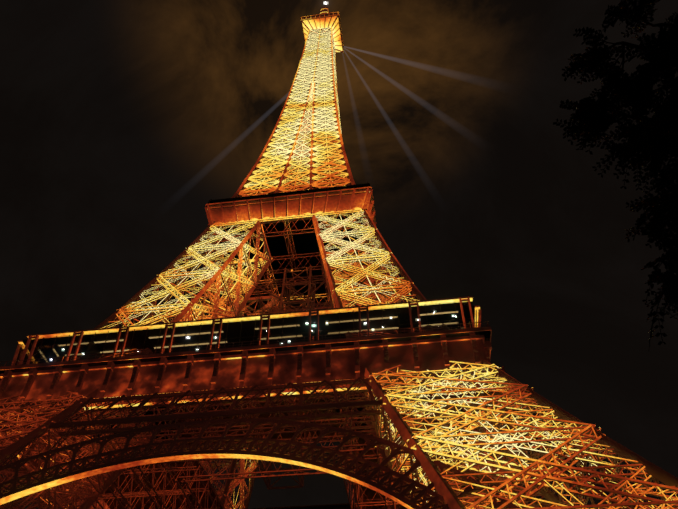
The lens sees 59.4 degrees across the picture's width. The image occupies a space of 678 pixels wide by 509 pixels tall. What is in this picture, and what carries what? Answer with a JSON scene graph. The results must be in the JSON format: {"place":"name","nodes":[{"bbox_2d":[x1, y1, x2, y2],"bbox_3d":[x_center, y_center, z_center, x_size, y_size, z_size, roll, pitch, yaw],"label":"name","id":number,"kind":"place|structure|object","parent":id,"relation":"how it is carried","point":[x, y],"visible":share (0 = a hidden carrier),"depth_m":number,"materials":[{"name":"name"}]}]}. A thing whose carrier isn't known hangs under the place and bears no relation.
{"place":"outdoors","nodes":[
{"label":"outdoors","id":0,"kind":"place"},
{"bbox_2d":[237,266,332,489],"bbox_3d":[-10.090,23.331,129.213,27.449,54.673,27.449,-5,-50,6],"label":"framework","id":1,"kind":"object","parent":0,"point":[287,284],"visible":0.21,"depth_m":136.73,"materials":[{"name":"brown metal"}]},
{"bbox_2d":[0,0,677,508],"label":"sky","id":2,"kind":"structure","parent":0,"point":[121,120],"materials":[{"name":"black"}]},
{"label":"ground","id":3,"kind":"structure","parent":0,"visible":0},
{"bbox_2d":[0,364,677,508],"bbox_3d":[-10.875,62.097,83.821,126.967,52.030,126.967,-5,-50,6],"label":"eiffel tower lower legs","id":4,"kind":"object","parent":3,"relation":"on","point":[470,451],"visible":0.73,"depth_m":64.91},
{"bbox_2d":[0,301,490,508],"bbox_3d":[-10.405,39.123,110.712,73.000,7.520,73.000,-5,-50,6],"label":"eiffel tower decks","id":5,"kind":"object","parent":4,"relation":"on","point":[246,332],"visible":0.29,"depth_m":92.90,"materials":[{"name":"brown metal"}]},
{"bbox_2d":[0,302,492,508],"bbox_3d":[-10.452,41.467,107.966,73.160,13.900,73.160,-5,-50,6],"label":"first level platform","id":6,"kind":"structure","parent":4,"relation":"on","point":[430,354],"depth_m":83.41,"materials":[{"name":"brown metal"}]},
{"bbox_2d":[0,332,491,404],"bbox_3d":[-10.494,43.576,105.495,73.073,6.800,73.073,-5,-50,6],"label":"eiffel tower platform brackets","id":7,"kind":"object","parent":6,"relation":"attached to","point":[58,371],"visible":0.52,"depth_m":83.11,"materials":[{"name":"brown metal"}]},
{"bbox_2d":[11,296,480,365],"bbox_3d":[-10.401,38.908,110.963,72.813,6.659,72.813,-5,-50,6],"label":"eiffel tower platform pavilion frames","id":8,"kind":"structure","parent":6,"relation":"attached to","point":[173,325],"depth_m":89.49,"materials":[{"name":"brown metal"}]},
{"bbox_2d":[40,311,457,359],"bbox_3d":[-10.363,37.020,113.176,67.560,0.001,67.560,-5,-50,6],"label":"eiffel tower platform interior","id":9,"kind":"object","parent":6,"relation":"attached to","point":[270,328],"depth_m":92.04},
{"bbox_2d":[0,210,498,508],"bbox_3d":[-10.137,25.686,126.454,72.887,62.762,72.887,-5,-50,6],"label":"eiffel tower legs","id":10,"kind":"object","parent":6,"relation":"on","point":[348,292],"visible":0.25,"depth_m":119.13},
{"bbox_2d":[40,209,494,508],"bbox_3d":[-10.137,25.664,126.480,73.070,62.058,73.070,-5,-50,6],"label":"leg edge beams","id":11,"kind":"structure","parent":10,"relation":"attached to","point":[336,297],"depth_m":118.76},
{"bbox_2d":[205,186,384,315],"bbox_3d":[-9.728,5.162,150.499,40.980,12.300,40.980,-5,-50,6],"label":"second level platform","id":12,"kind":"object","parent":10,"relation":"attached to","point":[369,198],"visible":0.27,"depth_m":141.11,"materials":[{"name":"brown metal"}]},
{"bbox_2d":[208,183,374,315],"bbox_3d":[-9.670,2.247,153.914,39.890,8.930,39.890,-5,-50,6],"label":"eiffel tower decks","id":13,"kind":"object","parent":12,"relation":"attached to","point":[305,243],"visible":0.31,"depth_m":145.40,"materials":[{"name":"brown metal"}]},
{"bbox_2d":[210,27,376,315],"bbox_3d":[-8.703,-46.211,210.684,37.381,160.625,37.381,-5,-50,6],"label":"upper tower lattice","id":14,"kind":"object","parent":12,"relation":"on","point":[329,169],"depth_m":177.09,"materials":[{"name":"gold metal"}]},
{"bbox_2d":[208,27,366,225],"bbox_3d":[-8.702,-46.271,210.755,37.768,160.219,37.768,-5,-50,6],"label":"tower corner beams","id":15,"kind":"structure","parent":14,"relation":"attached to","point":[245,181],"depth_m":177.14,"materials":[{"name":"brown metal"}]},
{"bbox_2d":[301,3,343,52],"bbox_3d":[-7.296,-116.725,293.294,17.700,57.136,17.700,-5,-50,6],"label":"tower top platform","id":16,"kind":"structure","parent":14,"relation":"on","point":[325,18],"depth_m":270.60,"materials":[{"name":"gold metal"}]},
{"bbox_2d":[33,385,471,508],"bbox_3d":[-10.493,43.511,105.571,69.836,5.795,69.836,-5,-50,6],"label":"eiffel tower girders","id":17,"kind":"structure","parent":4,"relation":"attached to","point":[186,491],"depth_m":95.35,"materials":[{"name":"brown metal"}]},
{"bbox_2d":[0,366,538,508],"bbox_3d":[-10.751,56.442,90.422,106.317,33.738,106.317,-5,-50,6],"label":"eiffel tower arches","id":18,"kind":"structure","parent":4,"relation":"attached to","point":[206,447],"depth_m":70.15,"materials":[{"name":"brown metal"}]},
{"bbox_2d":[0,454,412,508],"bbox_3d":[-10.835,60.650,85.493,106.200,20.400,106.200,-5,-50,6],"label":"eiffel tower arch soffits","id":19,"kind":"object","parent":18,"relation":"attached to","point":[12,497],"visible":0.56,"depth_m":64.79,"materials":[{"name":"metal"}]},
{"bbox_2d":[0,367,677,508],"bbox_3d":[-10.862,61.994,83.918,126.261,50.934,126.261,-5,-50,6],"label":"leg edge beams","id":20,"kind":"structure","parent":4,"relation":"attached to","point":[442,486],"depth_m":65.07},
{"bbox_2d":[553,0,677,350],"bbox_3d":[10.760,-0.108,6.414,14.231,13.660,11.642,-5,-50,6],"label":"tree","id":21,"kind":"object","parent":3,"relation":"on","point":[656,138],"visible":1,"depth_m":9.93,"materials":[{"name":"black plant"}]}
]}

